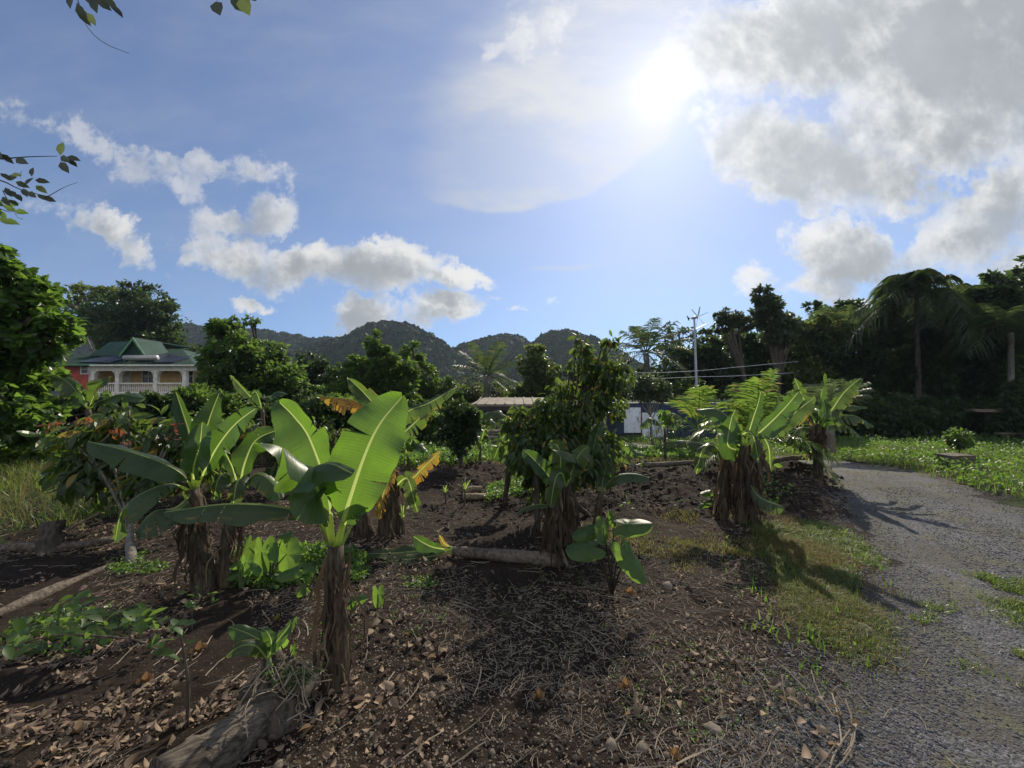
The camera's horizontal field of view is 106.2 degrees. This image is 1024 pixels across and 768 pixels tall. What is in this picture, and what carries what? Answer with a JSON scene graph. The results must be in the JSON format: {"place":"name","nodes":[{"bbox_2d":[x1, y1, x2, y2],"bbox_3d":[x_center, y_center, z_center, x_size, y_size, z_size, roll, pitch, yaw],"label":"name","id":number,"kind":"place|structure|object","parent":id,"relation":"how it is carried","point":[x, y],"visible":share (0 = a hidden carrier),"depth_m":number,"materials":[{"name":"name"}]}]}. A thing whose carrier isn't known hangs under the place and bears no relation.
{"place":"outdoors","nodes":[
{"label":"outdoors","id":0,"kind":"place"},
{"bbox_2d":[0,168,77,218],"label":"tree branch","id":1,"kind":"object","parent":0,"point":[9,192],"visible":1,"depth_m":2.52,"materials":[{"name":"green plant"}]},
{"bbox_2d":[51,391,59,395],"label":"hill","id":2,"kind":"structure","parent":0,"point":[56,393],"depth_m":340.05,"materials":[{"name":"grey"}]},
{"bbox_2d":[51,321,338,391],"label":"hill forest","id":3,"kind":"object","parent":2,"relation":"on","point":[296,342],"visible":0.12,"depth_m":432.59,"materials":[{"name":"green plant"}]},
{"bbox_2d":[66,0,127,52],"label":"tree branch","id":4,"kind":"object","parent":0,"point":[85,17],"visible":1,"depth_m":2.36,"materials":[{"name":"green plant"}]},
{"bbox_2d":[0,443,273,536],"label":"tall grass","id":5,"kind":"structure","parent":0,"point":[61,512],"depth_m":5.50,"materials":[{"name":"green plant"}]},
{"bbox_2d":[452,332,529,387],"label":"hill forest","id":6,"kind":"object","parent":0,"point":[515,343],"visible":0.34,"depth_m":337.78,"materials":[{"name":"green plant"}]},
{"bbox_2d":[0,452,1016,767],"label":"ground","id":7,"kind":"structure","parent":0,"point":[212,620],"depth_m":2.59,"materials":[{"name":"soil"}]},
{"bbox_2d":[34,519,66,555],"bbox_3d":[-4.847,1.625,4.038,0.256,0.380,0.240,-1,-2,29],"label":"stump post","id":8,"kind":"object","parent":7,"relation":"on","point":[51,536],"visible":0.81,"depth_m":3.99,"materials":[{"name":"grey wood"}]},
{"bbox_2d":[0,535,114,551],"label":"fallen log","id":9,"kind":"object","parent":7,"relation":"on","point":[30,546],"visible":0.66,"depth_m":4.04,"materials":[{"name":"wood"}]},
{"bbox_2d":[0,563,115,614],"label":"fallen log","id":10,"kind":"object","parent":7,"relation":"on","point":[38,595],"visible":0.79,"depth_m":3.10,"materials":[{"name":"wood"}]},
{"bbox_2d":[0,601,165,662],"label":"seedlings","id":11,"kind":"object","parent":7,"relation":"on","point":[58,645],"visible":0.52,"depth_m":2.56,"materials":[{"name":"green plant"}]},
{"bbox_2d":[0,590,195,728],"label":"sapling","id":12,"kind":"object","parent":7,"relation":"on","point":[140,624],"visible":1,"depth_m":1.84,"materials":[{"name":"green plant"}]},
{"bbox_2d":[16,403,230,565],"bbox_3d":[-4.505,1.032,4.559,2.142,1.599,1.242,-1,-2,15],"label":"cacao tree","id":13,"kind":"object","parent":7,"relation":"on","point":[81,473],"visible":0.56,"depth_m":4.39,"materials":[{"name":"green plant"}]},
{"bbox_2d":[101,548,171,574],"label":"seedlings","id":14,"kind":"object","parent":7,"relation":"on","point":[128,569],"visible":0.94,"depth_m":3.60,"materials":[{"name":"green plant"}]},
{"bbox_2d":[86,392,257,596],"bbox_3d":[-2.645,0.903,3.027,1.101,1.695,0.587,-1,-2,17],"label":"banana plant","id":15,"kind":"object","parent":7,"relation":"on","point":[204,439],"visible":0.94,"depth_m":3.08,"materials":[{"name":"green plant"}]},
{"bbox_2d":[0,493,397,767],"bbox_3d":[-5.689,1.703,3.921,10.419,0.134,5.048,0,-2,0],"label":"leaf litter","id":16,"kind":"object","parent":7,"relation":"on","point":[10,725],"visible":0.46,"depth_m":1.95,"materials":[{"name":"plant"}]},
{"bbox_2d":[149,690,279,767],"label":"fallen log","id":17,"kind":"object","parent":7,"relation":"on","point":[227,742],"visible":0.77,"depth_m":1.64,"materials":[{"name":"wood"}]},
{"bbox_2d":[161,406,301,492],"bbox_3d":[-4.620,1.079,6.397,2.578,1.556,0.969,0,-2,0],"label":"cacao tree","id":18,"kind":"object","parent":7,"relation":"on","point":[251,426],"visible":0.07,"depth_m":6.31,"materials":[{"name":"green plant"}]},
{"bbox_2d":[225,553,261,588],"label":"taro plant","id":19,"kind":"object","parent":7,"relation":"on","point":[247,565],"visible":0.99,"depth_m":3.15,"materials":[{"name":"green plant"}]},
{"bbox_2d":[205,427,283,589],"bbox_3d":[-2.226,1.059,3.198,0.696,1.370,0.328,0,-2,0],"label":"banana plant","id":20,"kind":"object","parent":7,"relation":"on","point":[245,453],"visible":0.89,"depth_m":3.21,"materials":[{"name":"green plant"}]},
{"bbox_2d":[230,375,286,464],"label":"banana plant","id":21,"kind":"object","parent":7,"relation":"on","point":[244,393],"visible":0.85,"depth_m":9.44,"materials":[{"name":"green plant"}]},
{"bbox_2d":[203,615,332,742],"bbox_3d":[-1.185,1.486,1.896,0.550,0.619,0.434,1,-2,-36],"label":"mossy stump","id":22,"kind":"object","parent":7,"relation":"on","point":[291,681],"visible":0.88,"depth_m":1.90,"materials":[{"name":"green plant"}]},
{"bbox_2d":[240,531,300,577],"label":"taro plant","id":23,"kind":"object","parent":7,"relation":"on","point":[268,553],"visible":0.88,"depth_m":3.32,"materials":[{"name":"green plant"}]},
{"bbox_2d":[163,391,407,693],"bbox_3d":[-1.144,0.859,2.072,1.145,1.643,0.766,-1,-2,28],"label":"banana plant","id":24,"kind":"object","parent":7,"relation":"on","point":[318,478],"visible":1,"depth_m":2.06,"materials":[{"name":"green plant"}]},
{"bbox_2d":[276,563,315,597],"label":"taro plant","id":25,"kind":"object","parent":7,"relation":"on","point":[307,571],"visible":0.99,"depth_m":3.03,"materials":[{"name":"green plant"}]},
{"bbox_2d":[230,537,371,589],"bbox_3d":[-1.995,1.640,3.587,1.544,0.243,0.935,0,-2,0],"label":"vine patch","id":26,"kind":"object","parent":7,"relation":"on","point":[309,551],"visible":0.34,"depth_m":3.46,"materials":[{"name":"green plant"}]},
{"bbox_2d":[250,386,357,458],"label":"bush","id":27,"kind":"object","parent":7,"relation":"on","point":[320,413],"visible":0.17,"depth_m":11.03,"materials":[{"name":"green plant"}]},
{"bbox_2d":[320,377,456,538],"bbox_3d":[-1.429,0.855,4.310,1.580,1.877,0.530,0,-2,0],"label":"banana plant","id":28,"kind":"object","parent":7,"relation":"on","point":[388,507],"visible":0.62,"depth_m":4.38,"materials":[{"name":"green plant"}]},
{"bbox_2d":[0,456,848,767],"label":"soil clods","id":29,"kind":"object","parent":7,"relation":"on","point":[570,702],"visible":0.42,"depth_m":2.98,"materials":[{"name":"brown soil"}]},
{"bbox_2d":[0,462,861,767],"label":"straw","id":30,"kind":"object","parent":7,"relation":"on","point":[454,646],"visible":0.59,"depth_m":2.27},
{"bbox_2d":[406,411,458,445],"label":"bush","id":31,"kind":"object","parent":7,"relation":"on","point":[433,423],"visible":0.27,"depth_m":13.04,"materials":[{"name":"green plant"}]},
{"bbox_2d":[0,479,885,767],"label":"twigs","id":32,"kind":"object","parent":7,"relation":"on","point":[852,729],"visible":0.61,"depth_m":2.13,"materials":[{"name":"wood"}]},
{"bbox_2d":[398,441,498,469],"bbox_3d":[-1.649,1.886,10.711,3.741,0.683,4.494,0,-2,0],"label":"vine patch","id":33,"kind":"object","parent":7,"relation":"on","point":[415,457],"visible":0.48,"depth_m":9.49,"materials":[{"name":"green plant"}]},
{"bbox_2d":[433,395,483,468],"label":"tree","id":34,"kind":"object","parent":7,"relation":"on","point":[465,425],"visible":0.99,"depth_m":8.21,"materials":[{"name":"green plant"}]},
{"bbox_2d":[367,535,556,567],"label":"fallen banana stem","id":35,"kind":"object","parent":7,"relation":"on","point":[423,546],"visible":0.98,"depth_m":3.73,"materials":[{"name":"brown plant"}]},
{"bbox_2d":[69,495,860,767],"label":"leaf litter","id":36,"kind":"object","parent":7,"relation":"on","point":[775,682],"visible":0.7,"depth_m":2.02,"materials":[{"name":"brown plant"}]},
{"bbox_2d":[484,404,527,505],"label":"banana plant","id":37,"kind":"object","parent":7,"relation":"on","point":[497,453],"visible":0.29,"depth_m":5.53,"materials":[{"name":"green plant"}]},
{"bbox_2d":[483,476,533,502],"bbox_3d":[-0.002,1.721,6.466,0.894,0.323,1.452,0,-2,0],"label":"vine patch","id":38,"kind":"object","parent":7,"relation":"on","point":[493,489],"visible":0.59,"depth_m":6.20,"materials":[{"name":"green plant"}]},
{"bbox_2d":[247,496,807,767],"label":"pebbles","id":39,"kind":"object","parent":7,"relation":"on","point":[477,732],"visible":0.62,"depth_m":2.13,"materials":[{"name":"stone"}]},
{"bbox_2d":[515,439,589,571],"bbox_3d":[0.481,1.160,3.986,0.735,1.235,1.228,0,-2,13],"label":"banana plant","id":40,"kind":"object","parent":7,"relation":"on","point":[560,524],"visible":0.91,"depth_m":3.70,"materials":[{"name":"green plant"}]},
{"bbox_2d":[493,330,635,515],"bbox_3d":[0.659,0.559,4.816,1.809,2.494,1.299,0,-2,0],"label":"cacao tree","id":41,"kind":"object","parent":7,"relation":"on","point":[542,424],"visible":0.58,"depth_m":4.76,"materials":[{"name":"green plant"}]},
{"bbox_2d":[307,474,827,744],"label":"seedlings","id":42,"kind":"object","parent":7,"relation":"on","point":[738,721],"visible":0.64,"depth_m":2.20,"materials":[{"name":"green plant"}]},
{"bbox_2d":[325,462,849,767],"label":"leaf litter","id":43,"kind":"object","parent":7,"relation":"on","point":[399,759],"visible":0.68,"depth_m":2.24,"materials":[{"name":"brown plant"}]},
{"bbox_2d":[565,509,652,594],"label":"banana plant","id":44,"kind":"object","parent":7,"relation":"on","point":[588,539],"visible":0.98,"depth_m":3.02,"materials":[{"name":"green plant"}]},
{"bbox_2d":[571,420,649,529],"bbox_3d":[1.142,1.121,4.505,0.943,1.388,0.206,0,-2,0],"label":"banana plant","id":45,"kind":"object","parent":7,"relation":"on","point":[609,480],"visible":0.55,"depth_m":4.49,"materials":[{"name":"green plant"}]},
{"bbox_2d":[628,373,673,445],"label":"tree","id":46,"kind":"object","parent":7,"relation":"on","point":[647,391],"visible":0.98,"depth_m":13.86,"materials":[{"name":"green plant"}]},
{"bbox_2d":[640,410,683,457],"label":"tree","id":47,"kind":"object","parent":7,"relation":"on","point":[665,418],"visible":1,"depth_m":10.43,"materials":[{"name":"green plant"}]},
{"bbox_2d":[583,508,773,572],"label":"sparse grass","id":48,"kind":"structure","parent":7,"relation":"on","point":[689,542],"depth_m":4.11,"materials":[{"name":"green plant"}]},
{"bbox_2d":[648,385,745,457],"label":"coconut palm","id":49,"kind":"object","parent":7,"relation":"on","point":[691,406],"visible":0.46,"depth_m":11.70,"materials":[{"name":"green plant"}]},
{"bbox_2d":[395,542,1019,767],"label":"straw","id":50,"kind":"object","parent":7,"relation":"on","point":[638,619],"visible":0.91,"depth_m":2.66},
{"bbox_2d":[666,391,815,524],"bbox_3d":[2.982,0.963,4.953,1.921,1.740,0.575,0,-2,-11],"label":"banana plant","id":51,"kind":"object","parent":7,"relation":"on","point":[745,497],"visible":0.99,"depth_m":4.92,"materials":[{"name":"green plant"}]},
{"bbox_2d":[689,368,843,487],"bbox_3d":[4.828,0.832,7.498,2.518,2.241,1.984,0,-2,0],"label":"coconut palm","id":52,"kind":"object","parent":7,"relation":"on","point":[745,404],"visible":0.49,"depth_m":7.38,"materials":[{"name":"green plant"}]},
{"bbox_2d":[720,523,898,688],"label":"seedling grass","id":53,"kind":"structure","parent":7,"relation":"on","point":[812,637],"depth_m":2.71,"materials":[{"name":"green plant"}]},
{"bbox_2d":[734,511,912,603],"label":"russet grass","id":54,"kind":"structure","parent":7,"relation":"on","point":[804,545],"depth_m":3.91,"materials":[{"name":"plant"}]},
{"bbox_2d":[787,374,873,482],"bbox_3d":[5.883,0.836,7.130,1.748,2.074,0.470,0,-2,0],"label":"banana plant","id":55,"kind":"object","parent":7,"relation":"on","point":[834,408],"visible":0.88,"depth_m":7.14,"materials":[{"name":"green plant"}]},
{"bbox_2d":[0,400,1023,543],"bbox_3d":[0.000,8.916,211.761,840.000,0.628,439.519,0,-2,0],"label":"field","id":56,"kind":"structure","parent":0,"point":[1012,502],"depth_m":6.59,"materials":[{"name":"green plant"}]},
{"bbox_2d":[0,243,88,467],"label":"broadleaf tree","id":57,"kind":"object","parent":56,"relation":"on","point":[38,329],"visible":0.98,"depth_m":8.75,"materials":[{"name":"green plant"}]},
{"bbox_2d":[58,280,130,352],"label":"rain tree","id":58,"kind":"object","parent":56,"relation":"on","point":[79,288],"visible":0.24,"depth_m":49.90,"materials":[{"name":"green plant"}]},
{"bbox_2d":[0,389,191,446],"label":"bush","id":59,"kind":"object","parent":56,"relation":"on","point":[157,400],"visible":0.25,"depth_m":11.76,"materials":[{"name":"green plant"}]},
{"bbox_2d":[49,375,145,416],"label":"banana plant","id":60,"kind":"object","parent":56,"relation":"on","point":[77,394],"visible":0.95,"depth_m":8.72,"materials":[{"name":"green plant"}]},
{"bbox_2d":[52,337,205,411],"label":"house","id":61,"kind":"structure","parent":56,"relation":"on","point":[135,365],"depth_m":35.08,"materials":[{"name":"white paint"}]},
{"bbox_2d":[74,278,201,352],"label":"broadleaf tree","id":62,"kind":"object","parent":56,"relation":"on","point":[140,313],"visible":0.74,"depth_m":45.25,"materials":[{"name":"green plant"}]},
{"bbox_2d":[156,382,256,419],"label":"bush","id":63,"kind":"object","parent":56,"relation":"on","point":[198,395],"visible":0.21,"depth_m":12.42,"materials":[{"name":"green plant"}]},
{"bbox_2d":[187,314,282,412],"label":"broadleaf tree","id":64,"kind":"object","parent":56,"relation":"on","point":[221,361],"visible":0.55,"depth_m":18.24,"materials":[{"name":"green plant"}]},
{"bbox_2d":[237,314,311,425],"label":"broadleaf tree","id":65,"kind":"object","parent":56,"relation":"on","point":[289,377],"visible":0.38,"depth_m":19.65,"materials":[{"name":"green plant"}]},
{"bbox_2d":[290,350,344,407],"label":"broadleaf tree","id":66,"kind":"object","parent":56,"relation":"on","point":[316,370],"visible":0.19,"depth_m":23.79,"materials":[{"name":"green plant"}]},
{"bbox_2d":[310,328,431,413],"bbox_3d":[-7.169,-0.006,19.806,6.472,5.838,3.167,0,-2,0],"label":"broadleaf tree","id":67,"kind":"object","parent":56,"relation":"on","point":[382,371],"visible":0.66,"depth_m":19.40,"materials":[{"name":"green plant"}]},
{"bbox_2d":[397,339,463,413],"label":"broadleaf tree","id":68,"kind":"object","parent":56,"relation":"on","point":[427,390],"visible":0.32,"depth_m":23.83,"materials":[{"name":"green plant"}]},
{"bbox_2d":[443,375,519,405],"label":"broadleaf tree","id":69,"kind":"object","parent":56,"relation":"on","point":[472,397],"visible":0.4,"depth_m":29.68,"materials":[{"name":"green plant"}]},
{"bbox_2d":[451,341,524,398],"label":"coconut palm","id":70,"kind":"object","parent":56,"relation":"on","point":[487,362],"visible":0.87,"depth_m":26.47,"materials":[{"name":"green plant"}]},
{"bbox_2d":[471,397,543,439],"bbox_3d":[-0.082,1.602,17.782,3.410,2.027,2.750,0,-2,0],"label":"timber shelter","id":71,"kind":"object","parent":56,"relation":"on","point":[490,404],"visible":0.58,"depth_m":16.74,"materials":[{"name":"grey wood"}]},
{"bbox_2d":[504,342,577,403],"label":"broadleaf tree","id":72,"kind":"object","parent":56,"relation":"on","point":[536,370],"visible":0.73,"depth_m":25.31,"materials":[{"name":"green plant"}]},
{"bbox_2d":[611,317,692,401],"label":"coconut palm","id":73,"kind":"object","parent":56,"relation":"on","point":[646,339],"visible":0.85,"depth_m":26.60,"materials":[{"name":"green plant"}]},
{"bbox_2d":[606,402,726,439],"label":"shed","id":74,"kind":"structure","parent":56,"relation":"on","point":[637,415],"depth_m":18.98,"materials":[{"name":"grey metal"}]},
{"bbox_2d":[634,321,709,390],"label":"forest tree","id":75,"kind":"object","parent":56,"relation":"on","point":[674,353],"visible":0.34,"depth_m":29.73,"materials":[{"name":"green plant"}]},
{"bbox_2d":[623,439,747,458],"bbox_3d":[5.360,2.023,11.537,4.809,0.604,2.846,0,-2,0],"label":"vine patch","id":76,"kind":"object","parent":56,"relation":"on","point":[671,452],"visible":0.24,"depth_m":10.68,"materials":[{"name":"green plant"}]},
{"bbox_2d":[663,332,739,402],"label":"forest tree","id":77,"kind":"object","parent":56,"relation":"on","point":[712,355],"visible":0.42,"depth_m":28.31,"materials":[{"name":"green plant"}]},
{"bbox_2d":[711,307,756,381],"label":"forest tree","id":78,"kind":"object","parent":56,"relation":"on","point":[725,323],"visible":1,"depth_m":23.98,"materials":[{"name":"green plant"}]},
{"bbox_2d":[714,330,798,401],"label":"forest tree","id":79,"kind":"object","parent":56,"relation":"on","point":[755,352],"visible":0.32,"depth_m":25.68,"materials":[{"name":"green plant"}]},
{"bbox_2d":[747,283,803,397],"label":"forest tree","id":80,"kind":"object","parent":56,"relation":"on","point":[777,325],"visible":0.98,"depth_m":23.99,"materials":[{"name":"green plant"}]},
{"bbox_2d":[762,313,847,394],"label":"forest tree","id":81,"kind":"object","parent":56,"relation":"on","point":[809,363],"visible":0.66,"depth_m":24.46,"materials":[{"name":"green plant"}]},
{"bbox_2d":[607,432,1023,499],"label":"field weeds","id":82,"kind":"object","parent":56,"relation":"on","point":[929,454],"visible":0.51,"depth_m":10.79,"materials":[{"name":"green plant"}]},
{"bbox_2d":[786,378,874,455],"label":"palm tree","id":83,"kind":"object","parent":56,"relation":"on","point":[836,384],"visible":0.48,"depth_m":11.26,"materials":[{"name":"green plant"}]},
{"bbox_2d":[795,395,893,437],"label":"bush","id":84,"kind":"object","parent":56,"relation":"on","point":[869,416],"visible":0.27,"depth_m":19.41,"materials":[{"name":"green plant"}]},
{"bbox_2d":[789,304,907,375],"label":"coconut palm","id":85,"kind":"object","parent":56,"relation":"on","point":[836,317],"visible":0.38,"depth_m":24.52,"materials":[{"name":"green plant"}]},
{"bbox_2d":[811,321,907,406],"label":"forest tree","id":86,"kind":"object","parent":56,"relation":"on","point":[850,364],"visible":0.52,"depth_m":23.19,"materials":[{"name":"green plant"}]},
{"bbox_2d":[847,388,942,438],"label":"bush","id":87,"kind":"object","parent":56,"relation":"on","point":[915,413],"visible":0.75,"depth_m":19.12,"materials":[{"name":"green plant"}]},
{"bbox_2d":[834,268,990,397],"bbox_3d":[22.833,-1.835,21.823,6.237,9.491,6.108,1,-2,-31],"label":"coconut palm","id":88,"kind":"object","parent":56,"relation":"on","point":[906,289],"visible":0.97,"depth_m":21.48,"materials":[{"name":"green plant"}]},
{"bbox_2d":[859,304,967,409],"bbox_3d":[23.738,-0.932,23.194,6.900,7.873,4.205,-1,-2,21],"label":"forest tree","id":89,"kind":"object","parent":56,"relation":"on","point":[937,378],"visible":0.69,"depth_m":22.47,"materials":[{"name":"green plant"}]},
{"bbox_2d":[892,394,983,437],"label":"bush","id":90,"kind":"object","parent":56,"relation":"on","point":[958,416],"visible":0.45,"depth_m":19.43,"materials":[{"name":"green plant"}]},
{"bbox_2d":[941,426,975,452],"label":"bush","id":91,"kind":"object","parent":56,"relation":"on","point":[959,440],"visible":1,"depth_m":10.35,"materials":[{"name":"green plant"}]},
{"bbox_2d":[921,306,997,407],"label":"forest tree","id":92,"kind":"object","parent":56,"relation":"on","point":[963,365],"visible":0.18,"depth_m":21.86,"materials":[{"name":"green plant"}]},
{"bbox_2d":[911,283,1021,399],"bbox_3d":[26.280,-1.415,22.068,5.591,8.646,4.710,2,-3,-42],"label":"coconut palm","id":93,"kind":"object","parent":56,"relation":"on","point":[969,292],"visible":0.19,"depth_m":21.55,"materials":[{"name":"green plant"}]},
{"bbox_2d":[936,303,1023,394],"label":"coconut palm","id":94,"kind":"object","parent":56,"relation":"on","point":[1002,320],"visible":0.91,"depth_m":19.07,"materials":[{"name":"green plant"}]},
{"bbox_2d":[958,255,1023,399],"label":"forest tree","id":95,"kind":"object","parent":56,"relation":"on","point":[1010,285],"visible":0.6,"depth_m":20.73,"materials":[{"name":"green plant"}]},
{"bbox_2d":[974,377,1023,439],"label":"bush","id":96,"kind":"object","parent":56,"relation":"on","point":[1012,421],"visible":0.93,"depth_m":18.18,"materials":[{"name":"green plant"}]},
{"bbox_2d":[0,0,1023,367],"label":"sky","id":97,"kind":"structure","parent":0,"point":[459,171],"materials":[{"name":"blue"}]},
{"bbox_2d":[626,443,1023,767],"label":"gravel road","id":98,"kind":"structure","parent":0,"point":[1014,710],"depth_m":2.60,"materials":[{"name":"grey gravel"}]},
{"bbox_2d":[695,485,1023,767],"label":"gravel chippings","id":99,"kind":"object","parent":98,"relation":"on","point":[875,762],"visible":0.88,"depth_m":2.20,"materials":[{"name":"grey gravel"}]},
{"bbox_2d":[872,567,1023,690],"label":"road grass","id":100,"kind":"structure","parent":98,"relation":"on","point":[999,582],"depth_m":2.98,"materials":[{"name":"green plant"}]},
{"bbox_2d":[740,516,960,691],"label":"verge grass","id":101,"kind":"structure","parent":0,"point":[850,542],"depth_m":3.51,"materials":[{"name":"green plant"}]},
{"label":"hill","id":102,"kind":"structure","parent":0,"visible":0},
{"bbox_2d":[286,320,489,394],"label":"hill forest","id":103,"kind":"object","parent":102,"relation":"on","point":[443,356],"visible":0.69,"depth_m":294.73,"materials":[{"name":"green plant"}]},
{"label":"hill","id":104,"kind":"structure","parent":0,"visible":0},
{"bbox_2d":[514,327,661,397],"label":"hill forest","id":105,"kind":"object","parent":104,"relation":"on","point":[559,345],"visible":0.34,"depth_m":275.24,"materials":[{"name":"green plant"}]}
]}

